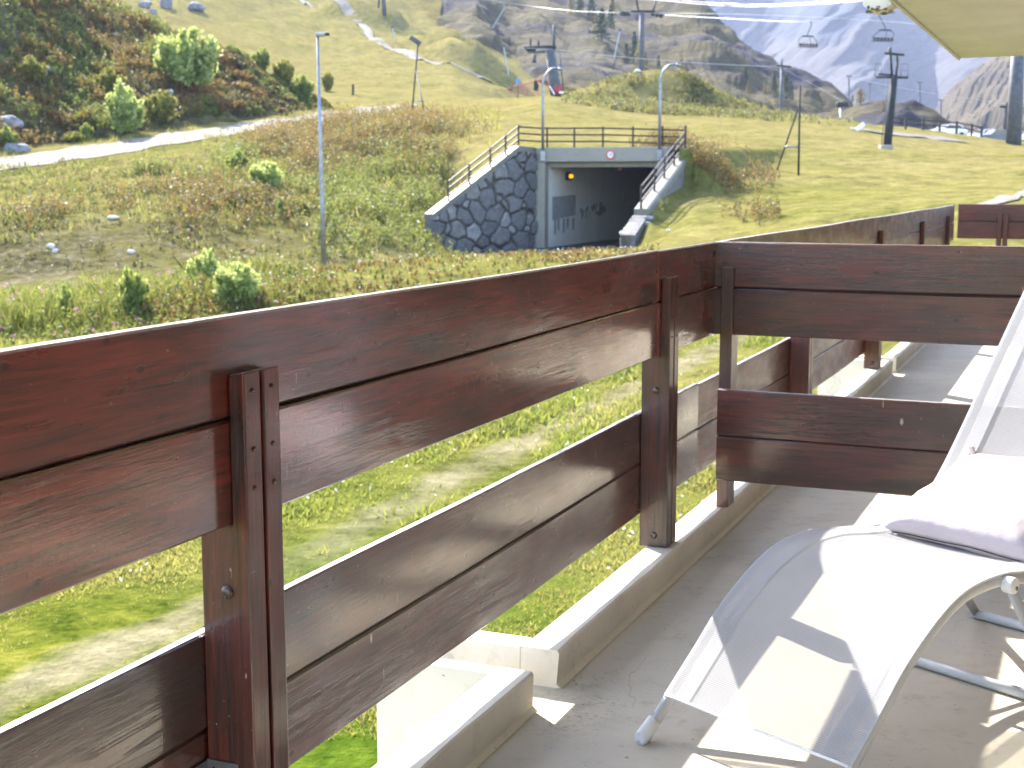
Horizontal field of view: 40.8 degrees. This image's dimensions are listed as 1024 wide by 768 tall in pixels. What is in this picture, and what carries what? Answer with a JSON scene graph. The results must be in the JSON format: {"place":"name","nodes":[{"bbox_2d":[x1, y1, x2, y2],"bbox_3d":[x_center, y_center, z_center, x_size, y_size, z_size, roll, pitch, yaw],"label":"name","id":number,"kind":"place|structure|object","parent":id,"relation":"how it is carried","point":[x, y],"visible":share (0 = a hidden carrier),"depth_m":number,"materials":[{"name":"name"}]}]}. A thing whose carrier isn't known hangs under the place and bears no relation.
{"place":"outdoors","nodes":[
{"label":"outdoors","id":0,"kind":"place"},
{"bbox_2d":[0,0,332,151],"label":"hillside","id":1,"kind":"structure","parent":0,"point":[208,118],"depth_m":99.03,"materials":[{"name":"green plant"}]},
{"bbox_2d":[0,122,17,145],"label":"shrub","id":2,"kind":"object","parent":1,"relation":"on","point":[7,135],"visible":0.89,"depth_m":85.22,"materials":[{"name":"green plant"}]},
{"bbox_2d":[0,115,23,129],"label":"boulder","id":3,"kind":"object","parent":1,"relation":"on","point":[7,119],"visible":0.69,"depth_m":87.87,"materials":[{"name":"grey stone"}]},
{"bbox_2d":[15,54,48,80],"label":"shrub","id":4,"kind":"object","parent":1,"relation":"on","point":[37,70],"visible":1,"depth_m":94.89,"materials":[{"name":"green plant"}]},
{"bbox_2d":[95,65,126,92],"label":"shrub","id":5,"kind":"object","parent":1,"relation":"on","point":[107,79],"visible":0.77,"depth_m":99.58,"materials":[{"name":"green plant"}]},
{"bbox_2d":[105,78,146,133],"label":"shrub","id":6,"kind":"object","parent":1,"relation":"on","point":[124,115],"visible":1,"depth_m":92.09,"materials":[{"name":"green plant"}]},
{"bbox_2d":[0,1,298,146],"bbox_3d":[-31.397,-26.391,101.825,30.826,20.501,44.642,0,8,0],"label":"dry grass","id":7,"kind":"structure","parent":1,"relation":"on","point":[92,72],"depth_m":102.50,"materials":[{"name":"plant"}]},
{"bbox_2d":[141,89,178,122],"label":"shrub","id":8,"kind":"object","parent":1,"relation":"on","point":[164,108],"visible":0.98,"depth_m":97.06,"materials":[{"name":"green plant"}]},
{"bbox_2d":[0,0,331,147],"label":"leafy weeds","id":9,"kind":"object","parent":1,"relation":"on","point":[102,108],"visible":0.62,"depth_m":102.20,"materials":[{"name":"green plant"}]},
{"bbox_2d":[151,25,222,86],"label":"shrub","id":10,"kind":"object","parent":1,"relation":"on","point":[188,59],"visible":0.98,"depth_m":106.36,"materials":[{"name":"green plant"}]},
{"bbox_2d":[250,47,270,69],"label":"shrub","id":11,"kind":"object","parent":1,"relation":"on","point":[261,58],"visible":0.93,"depth_m":119.59,"materials":[{"name":"green plant"}]},
{"bbox_2d":[272,58,294,80],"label":"shrub","id":12,"kind":"object","parent":1,"relation":"on","point":[285,70],"visible":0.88,"depth_m":119.04,"materials":[{"name":"green plant"}]},
{"bbox_2d":[290,72,315,99],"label":"shrub","id":13,"kind":"object","parent":1,"relation":"on","point":[303,88],"visible":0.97,"depth_m":116.90,"materials":[{"name":"green plant"}]},
{"bbox_2d":[0,103,417,169],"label":"path","id":14,"kind":"structure","parent":0,"point":[88,151],"depth_m":85.70,"materials":[{"name":"grey gravel"}]},
{"bbox_2d":[300,0,496,84],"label":"path","id":15,"kind":"structure","parent":0,"point":[346,8],"depth_m":299.04,"materials":[{"name":"grey gravel"}]},
{"bbox_2d":[0,0,1023,767],"bbox_3d":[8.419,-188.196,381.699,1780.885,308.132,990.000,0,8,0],"label":"ground","id":16,"kind":"structure","parent":0,"point":[846,174],"depth_m":59.32,"materials":[{"name":"green plant"}]},
{"bbox_2d":[2,143,30,151],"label":"boulder","id":17,"kind":"object","parent":16,"relation":"on","point":[20,147],"visible":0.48,"depth_m":84.93,"materials":[{"name":"grey stone"}]},
{"bbox_2d":[56,282,76,314],"bbox_3d":[-12.099,-2.084,37.363,0.698,1.380,0.659,4,9,26],"label":"shrub","id":18,"kind":"object","parent":16,"relation":"on","point":[64,291],"visible":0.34,"depth_m":37.15,"materials":[{"name":"green plant"}]},
{"bbox_2d":[63,131,87,142],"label":"shrub","id":19,"kind":"object","parent":16,"relation":"on","point":[75,136],"visible":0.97,"depth_m":89.72,"materials":[{"name":"green plant"}]},
{"bbox_2d":[80,122,93,139],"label":"shrub","id":20,"kind":"object","parent":16,"relation":"on","point":[86,130],"visible":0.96,"depth_m":90.60,"materials":[{"name":"green plant"}]},
{"bbox_2d":[115,266,150,315],"bbox_3d":[-10.135,-2.372,36.807,0.827,1.606,0.781,-5,10,-31],"label":"shrub","id":21,"kind":"object","parent":16,"relation":"on","point":[133,291],"visible":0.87,"depth_m":36.64,"materials":[{"name":"green plant"}]},
{"bbox_2d":[0,249,272,336],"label":"pink flowers","id":22,"kind":"object","parent":16,"relation":"on","point":[271,278],"visible":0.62,"depth_m":37.41,"materials":[{"name":"pink plant"}]},
{"bbox_2d":[138,1,151,9],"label":"boulder","id":23,"kind":"object","parent":16,"relation":"on","point":[145,4],"visible":0.81,"depth_m":265.21,"materials":[{"name":"grey stone"}]},
{"bbox_2d":[0,0,329,146],"bbox_3d":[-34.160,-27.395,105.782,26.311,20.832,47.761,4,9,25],"label":"rusty weeds","id":24,"kind":"object","parent":16,"relation":"on","point":[180,84],"visible":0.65,"depth_m":105.33,"materials":[{"name":"brown plant"}]},
{"bbox_2d":[160,0,171,8],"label":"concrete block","id":25,"kind":"object","parent":16,"relation":"on","point":[166,4],"visible":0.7,"depth_m":267.05,"materials":[{"name":"grey concrete"}]},
{"bbox_2d":[187,2,205,11],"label":"boulder","id":26,"kind":"object","parent":16,"relation":"on","point":[196,6],"visible":1,"depth_m":270.96,"materials":[{"name":"grey stone"}]},
{"bbox_2d":[184,248,222,286],"bbox_3d":[-8.842,-3.070,39.464,0.918,1.715,0.867,-7,11,-39],"label":"shrub","id":27,"kind":"object","parent":16,"relation":"on","point":[206,263],"visible":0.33,"depth_m":39.34,"materials":[{"name":"green plant"}]},
{"bbox_2d":[0,105,451,271],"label":"brown weeds","id":28,"kind":"object","parent":16,"relation":"on","point":[60,225],"visible":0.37,"depth_m":57.56,"materials":[{"name":"brown plant"}]},
{"bbox_2d":[0,154,453,270],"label":"tall grass","id":29,"kind":"structure","parent":16,"relation":"on","point":[48,173],"depth_m":64.22,"materials":[{"name":"green plant"}]},
{"bbox_2d":[210,260,261,306],"bbox_3d":[-7.504,-2.651,37.536,1.370,1.482,1.552,-1,8,-6],"label":"shrub","id":30,"kind":"object","parent":16,"relation":"on","point":[245,281],"visible":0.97,"depth_m":37.14,"materials":[{"name":"green plant"}]},
{"bbox_2d":[224,147,253,170],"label":"shrub","id":31,"kind":"object","parent":16,"relation":"on","point":[238,155],"visible":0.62,"depth_m":72.69,"materials":[{"name":"green plant"}]},
{"bbox_2d":[0,102,503,265],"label":"dry grass","id":32,"kind":"structure","parent":16,"relation":"on","point":[491,116],"depth_m":72.67,"materials":[{"name":"beige plant"}]},
{"bbox_2d":[248,159,284,189],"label":"shrub","id":33,"kind":"object","parent":16,"relation":"on","point":[271,175],"visible":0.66,"depth_m":65.30,"materials":[{"name":"green plant"}]},
{"bbox_2d":[275,195,285,217],"bbox_3d":[-10.097,-7.680,60.035,0.499,1.120,0.471,4,9,26],"label":"shrub","id":34,"kind":"object","parent":16,"relation":"on","point":[280,203],"visible":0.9,"depth_m":59.95,"materials":[{"name":"green plant"}]},
{"bbox_2d":[315,32,329,267],"bbox_3d":[-6.717,-8.184,49.334,0.490,8.615,0.210,0,8,0],"label":"street lamp","id":35,"kind":"object","parent":16,"relation":"on","point":[322,203],"visible":0.98,"depth_m":49.32,"materials":[{"name":"metal"}]},
{"bbox_2d":[320,71,334,90],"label":"shrub","id":36,"kind":"object","parent":16,"relation":"on","point":[327,82],"visible":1,"depth_m":164.24,"materials":[{"name":"green plant"}]},
{"bbox_2d":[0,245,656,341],"bbox_3d":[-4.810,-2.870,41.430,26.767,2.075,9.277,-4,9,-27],"label":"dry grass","id":37,"kind":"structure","parent":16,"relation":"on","point":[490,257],"depth_m":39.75,"materials":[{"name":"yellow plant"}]},
{"bbox_2d":[0,247,657,344],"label":"tall grass","id":38,"kind":"structure","parent":16,"relation":"on","point":[48,307],"depth_m":37.31,"materials":[{"name":"green plant"}]},
{"bbox_2d":[0,243,659,338],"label":"rusty weeds","id":39,"kind":"object","parent":16,"relation":"on","point":[525,255],"visible":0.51,"depth_m":40.39,"materials":[{"name":"brown plant"}]},
{"bbox_2d":[0,246,659,344],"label":"leafy weeds","id":40,"kind":"object","parent":16,"relation":"on","point":[58,332],"visible":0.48,"depth_m":37.20,"materials":[{"name":"green plant"}]},
{"bbox_2d":[378,0,385,15],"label":"chairlift pylon","id":41,"kind":"object","parent":16,"relation":"on","point":[383,7],"visible":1,"depth_m":337.80,"materials":[{"name":"grey metal"}]},
{"bbox_2d":[0,95,782,254],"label":"rusty weeds","id":42,"kind":"object","parent":16,"relation":"on","point":[377,122],"visible":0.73,"depth_m":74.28,"materials":[{"name":"brown plant"}]},
{"bbox_2d":[121,105,669,262],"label":"leafy weeds","id":43,"kind":"object","parent":16,"relation":"on","point":[368,196],"visible":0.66,"depth_m":69.08,"materials":[{"name":"green plant"}]},
{"bbox_2d":[409,35,424,113],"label":"floodlight","id":44,"kind":"object","parent":16,"relation":"on","point":[415,40],"visible":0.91,"depth_m":103.32,"materials":[{"name":"metal"}]},
{"bbox_2d":[73,332,775,590],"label":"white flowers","id":45,"kind":"object","parent":16,"relation":"on","point":[120,578],"visible":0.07,"depth_m":19.16,"materials":[{"name":"white plant"}]},
{"bbox_2d":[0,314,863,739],"bbox_3d":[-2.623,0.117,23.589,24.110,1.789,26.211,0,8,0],"label":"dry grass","id":46,"kind":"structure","parent":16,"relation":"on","point":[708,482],"depth_m":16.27,"materials":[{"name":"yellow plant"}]},
{"bbox_2d":[233,242,658,308],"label":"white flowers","id":47,"kind":"object","parent":16,"relation":"on","point":[422,264],"visible":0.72,"depth_m":41.99,"materials":[{"name":"white plant"}]},
{"bbox_2d":[424,146,537,251],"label":"stone wall","id":48,"kind":"structure","parent":16,"relation":"on","point":[492,207],"depth_m":67.45,"materials":[{"name":"grey stone"}]},
{"bbox_2d":[447,126,517,200],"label":"guard rail","id":49,"kind":"object","parent":48,"relation":"on","point":[482,161],"visible":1,"depth_m":66.86,"materials":[{"name":"brown metal"}]},
{"bbox_2d":[514,76,548,95],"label":"safety net","id":50,"kind":"object","parent":16,"relation":"on","point":[528,90],"visible":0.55,"depth_m":154.79,"materials":[{"name":"orange plastic"}]},
{"bbox_2d":[524,25,563,95],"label":"chairlift pylon","id":51,"kind":"object","parent":16,"relation":"on","point":[554,82],"visible":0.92,"depth_m":148.23,"materials":[{"name":"grey metal"}]},
{"bbox_2d":[526,48,777,66],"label":"lift cable","id":52,"kind":"object","parent":51,"relation":"attached to","point":[651,59],"visible":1,"depth_m":180.36,"materials":[{"name":"metal"}]},
{"bbox_2d":[535,147,672,247],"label":"tunnel portal","id":53,"kind":"object","parent":16,"relation":"on","point":[596,198],"visible":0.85,"depth_m":72.91,"materials":[{"name":"grey concrete"}]},
{"bbox_2d":[540,67,562,160],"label":"street lamp","id":54,"kind":"object","parent":53,"relation":"attached to","point":[542,154],"visible":1,"depth_m":68.70,"materials":[{"name":"metal"}]},
{"bbox_2d":[518,125,686,147],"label":"guard rail","id":55,"kind":"object","parent":53,"relation":"on","point":[602,134],"visible":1,"depth_m":68.06,"materials":[{"name":"brown metal"}]},
{"bbox_2d":[657,63,681,159],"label":"street lamp","id":56,"kind":"object","parent":53,"relation":"attached to","point":[659,153],"visible":0.96,"depth_m":66.42,"materials":[{"name":"metal"}]},
{"bbox_2d":[619,215,647,248],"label":"stone wall","id":57,"kind":"structure","parent":16,"relation":"on","point":[630,233],"depth_m":56.73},
{"bbox_2d":[619,0,662,70],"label":"chairlift pylon","id":58,"kind":"object","parent":16,"relation":"on","point":[641,31],"visible":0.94,"depth_m":199.29,"materials":[{"name":"grey metal"}]},
{"bbox_2d":[489,0,912,23],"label":"lift cable","id":59,"kind":"object","parent":58,"relation":"attached to","point":[699,13],"visible":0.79,"depth_m":194.97,"materials":[{"name":"metal"}]},
{"bbox_2d":[588,11,605,33],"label":"lift chair","id":60,"kind":"object","parent":59,"relation":"hanging from","point":[599,28],"visible":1,"depth_m":223.82,"materials":[{"name":"metal"}]},
{"bbox_2d":[659,0,858,6],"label":"lift cable","id":61,"kind":"object","parent":58,"relation":"attached to","point":[759,6],"visible":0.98,"depth_m":132.11,"materials":[{"name":"metal"}]},
{"bbox_2d":[682,0,845,4],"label":"lift cable","id":62,"kind":"object","parent":58,"relation":"attached to","point":[762,4],"visible":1,"depth_m":133.99,"materials":[{"name":"metal"}]},
{"bbox_2d":[668,13,866,21],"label":"lift cable","id":63,"kind":"object","parent":58,"relation":"attached to","point":[766,20],"visible":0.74,"depth_m":182.22,"materials":[{"name":"metal"}]},
{"bbox_2d":[798,21,817,47],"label":"lift chair","id":64,"kind":"object","parent":63,"relation":"hanging from","point":[807,35],"visible":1,"depth_m":177.24,"materials":[{"name":"metal"}]},
{"bbox_2d":[872,15,893,41],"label":"lift chair","id":65,"kind":"object","parent":63,"relation":"hanging from","point":[879,39],"visible":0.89,"depth_m":173.21,"materials":[{"name":"metal"}]},
{"bbox_2d":[634,154,685,214],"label":"stone wall","id":66,"kind":"structure","parent":16,"relation":"on","point":[672,181],"depth_m":61.88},
{"bbox_2d":[640,130,685,208],"bbox_3d":[6.924,-9.842,62.497,0.106,3.630,8.788,3,9,19],"label":"guard rail","id":67,"kind":"object","parent":66,"relation":"on","point":[664,161],"visible":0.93,"depth_m":62.04,"materials":[{"name":"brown metal"}]},
{"bbox_2d":[558,66,852,124],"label":"leafy weeds","id":68,"kind":"object","parent":16,"relation":"on","point":[672,105],"visible":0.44,"depth_m":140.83,"materials":[{"name":"green plant"}]},
{"bbox_2d":[776,58,790,112],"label":"chairlift pylon","id":69,"kind":"object","parent":16,"relation":"on","point":[781,66],"visible":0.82,"depth_m":234.78,"materials":[{"name":"grey metal"}]},
{"bbox_2d":[791,68,1004,103],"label":"lift cable","id":70,"kind":"object","parent":69,"relation":"attached to","point":[888,85],"visible":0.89,"depth_m":263.19,"materials":[{"name":"metal"}]},
{"bbox_2d":[776,86,800,174],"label":"net pole","id":71,"kind":"object","parent":16,"relation":"on","point":[798,111],"visible":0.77,"depth_m":74.40,"materials":[{"name":"wood"}]},
{"bbox_2d":[875,47,907,149],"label":"chairlift pylon","id":72,"kind":"object","parent":16,"relation":"on","point":[888,131],"visible":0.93,"depth_m":99.40,"materials":[{"name":"metal"}]},
{"bbox_2d":[894,117,982,136],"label":"wooden fence","id":73,"kind":"object","parent":16,"relation":"on","point":[939,126],"visible":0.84,"depth_m":137.63,"materials":[{"name":"brown wood"}]},
{"bbox_2d":[862,0,1023,59],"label":"apartment building","id":74,"kind":"structure","parent":16,"relation":"on","point":[958,29],"depth_m":9.46,"materials":[{"name":"paint"}]},
{"bbox_2d":[477,343,1023,767],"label":"balcony floor","id":75,"kind":"structure","parent":74,"relation":"on","point":[598,708],"depth_m":3.30,"materials":[{"name":"grey concrete"}]},
{"bbox_2d":[372,658,536,767],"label":"concrete kerb","id":76,"kind":"structure","parent":75,"relation":"on","point":[458,714],"depth_m":3.00,"materials":[{"name":"white concrete"}]},
{"bbox_2d":[0,242,716,767],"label":"balcony railing","id":77,"kind":"object","parent":76,"relation":"on","point":[226,436],"visible":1,"depth_m":2.33,"materials":[{"name":"brown wood"}]},
{"bbox_2d":[377,359,893,762],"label":"concrete kerb","id":78,"kind":"structure","parent":75,"relation":"on","point":[560,652],"depth_m":3.69,"materials":[{"name":"white concrete"}]},
{"bbox_2d":[635,291,1023,767],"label":"sun lounger","id":79,"kind":"object","parent":75,"relation":"on","point":[816,641],"visible":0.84,"depth_m":2.95,"materials":[{"name":"white fabric"}]},
{"bbox_2d":[882,442,1023,561],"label":"pillow","id":80,"kind":"object","parent":79,"relation":"on","point":[971,501],"visible":0.97,"depth_m":3.25,"materials":[{"name":"white fabric"}]},
{"bbox_2d":[714,241,1023,506],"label":"balcony divider","id":81,"kind":"object","parent":75,"relation":"on","point":[953,294],"visible":0.95,"depth_m":4.50,"materials":[{"name":"brown wood"}]},
{"bbox_2d":[818,342,927,395],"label":"concrete kerb","id":82,"kind":"structure","parent":75,"relation":"on","point":[900,355],"depth_m":8.96,"materials":[{"name":"white concrete"}]},
{"bbox_2d":[695,205,954,474],"bbox_3d":[2.314,-0.599,8.582,0.114,0.904,8.397,4,9,23],"label":"balcony railing","id":83,"kind":"object","parent":82,"relation":"on","point":[797,365],"visible":0.38,"depth_m":6.33,"materials":[{"name":"brown wood"}]},
{"bbox_2d":[957,204,1023,245],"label":"balcony divider","id":84,"kind":"object","parent":75,"relation":"on","point":[1002,223],"visible":0.51,"depth_m":12.52,"materials":[{"name":"brown wood"}]},
{"bbox_2d":[932,124,967,134],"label":"parked car","id":85,"kind":"object","parent":16,"relation":"on","point":[952,130],"visible":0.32,"depth_m":148.87,"materials":[{"name":"silver metal"}]},
{"bbox_2d":[976,130,1005,140],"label":"parked car","id":86,"kind":"object","parent":16,"relation":"on","point":[997,134],"visible":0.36,"depth_m":146.84,"materials":[{"name":"white paint"}]},
{"bbox_2d":[999,102,1007,129],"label":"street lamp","id":87,"kind":"object","parent":16,"relation":"on","point":[1005,107],"visible":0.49,"depth_m":171.82,"materials":[{"name":"metal"}]},
{"bbox_2d":[1005,56,1023,144],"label":"chairlift pylon","id":88,"kind":"object","parent":16,"relation":"on","point":[1014,113],"visible":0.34,"depth_m":131.00,"materials":[{"name":"grey metal"}]},
{"bbox_2d":[453,239,619,257],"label":"road","id":89,"kind":"structure","parent":0,"point":[615,243],"depth_m":71.25,"materials":[{"name":"grey asphalt"}]},
{"bbox_2d":[436,0,949,157],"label":"hills","id":90,"kind":"structure","parent":0,"point":[714,41],"depth_m":396.00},
{"bbox_2d":[566,0,575,14],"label":"conifer","id":91,"kind":"object","parent":90,"relation":"on","point":[571,5],"visible":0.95,"depth_m":463.09,"materials":[{"name":"green plant"}]},
{"bbox_2d":[575,0,585,14],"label":"conifer","id":92,"kind":"object","parent":90,"relation":"on","point":[579,6],"visible":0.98,"depth_m":464.24,"materials":[{"name":"wood"}]},
{"bbox_2d":[586,0,596,18],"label":"conifer","id":93,"kind":"object","parent":90,"relation":"on","point":[591,6],"visible":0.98,"depth_m":459.05,"materials":[{"name":"green wood"}]},
{"bbox_2d":[592,8,611,40],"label":"conifer","id":94,"kind":"object","parent":90,"relation":"on","point":[601,18],"visible":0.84,"depth_m":394.45,"materials":[{"name":"green wood"}]},
{"bbox_2d":[606,4,615,29],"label":"conifer","id":95,"kind":"object","parent":90,"relation":"on","point":[609,22],"visible":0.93,"depth_m":437.52,"materials":[{"name":"green wood"}]},
{"bbox_2d":[621,43,631,63],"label":"conifer","id":96,"kind":"object","parent":90,"relation":"on","point":[625,53],"visible":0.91,"depth_m":382.11,"materials":[{"name":"plant"}]},
{"bbox_2d":[629,31,638,60],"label":"conifer","id":97,"kind":"object","parent":90,"relation":"on","point":[634,41],"visible":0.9,"depth_m":389.94,"materials":[{"name":"plant"}]},
{"bbox_2d":[770,70,777,91],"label":"conifer","id":98,"kind":"object","parent":90,"relation":"on","point":[773,79],"visible":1,"depth_m":385.40,"materials":[{"name":"plant"}]},
{"bbox_2d":[779,73,791,99],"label":"conifer","id":99,"kind":"object","parent":90,"relation":"on","point":[785,83],"visible":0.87,"depth_m":346.01,"materials":[{"name":"plant"}]},
{"bbox_2d":[836,101,847,119],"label":"chairlift pylon","id":100,"kind":"object","parent":90,"relation":"on","point":[842,104],"visible":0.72,"depth_m":225.47,"materials":[{"name":"metal"}]},
{"bbox_2d":[855,88,866,103],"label":"conifer","id":101,"kind":"object","parent":90,"relation":"on","point":[860,95],"visible":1,"depth_m":312.29,"materials":[{"name":"green plant"}]},
{"bbox_2d":[705,0,994,109],"bbox_3d":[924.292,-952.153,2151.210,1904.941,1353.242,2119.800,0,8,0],"label":"mountain","id":102,"kind":"structure","parent":0,"point":[847,46],"depth_m":1891.18,"materials":[{"name":"white snow"}]},
{"bbox_2d":[850,127,964,141],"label":"path","id":103,"kind":"structure","parent":0,"point":[928,137],"depth_m":125.17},
{"bbox_2d":[936,56,1023,133],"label":"mountain","id":104,"kind":"structure","parent":0,"point":[987,81],"depth_m":907.71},
{"bbox_2d":[977,190,1023,203],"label":"path","id":105,"kind":"structure","parent":0,"point":[1003,198],"depth_m":50.63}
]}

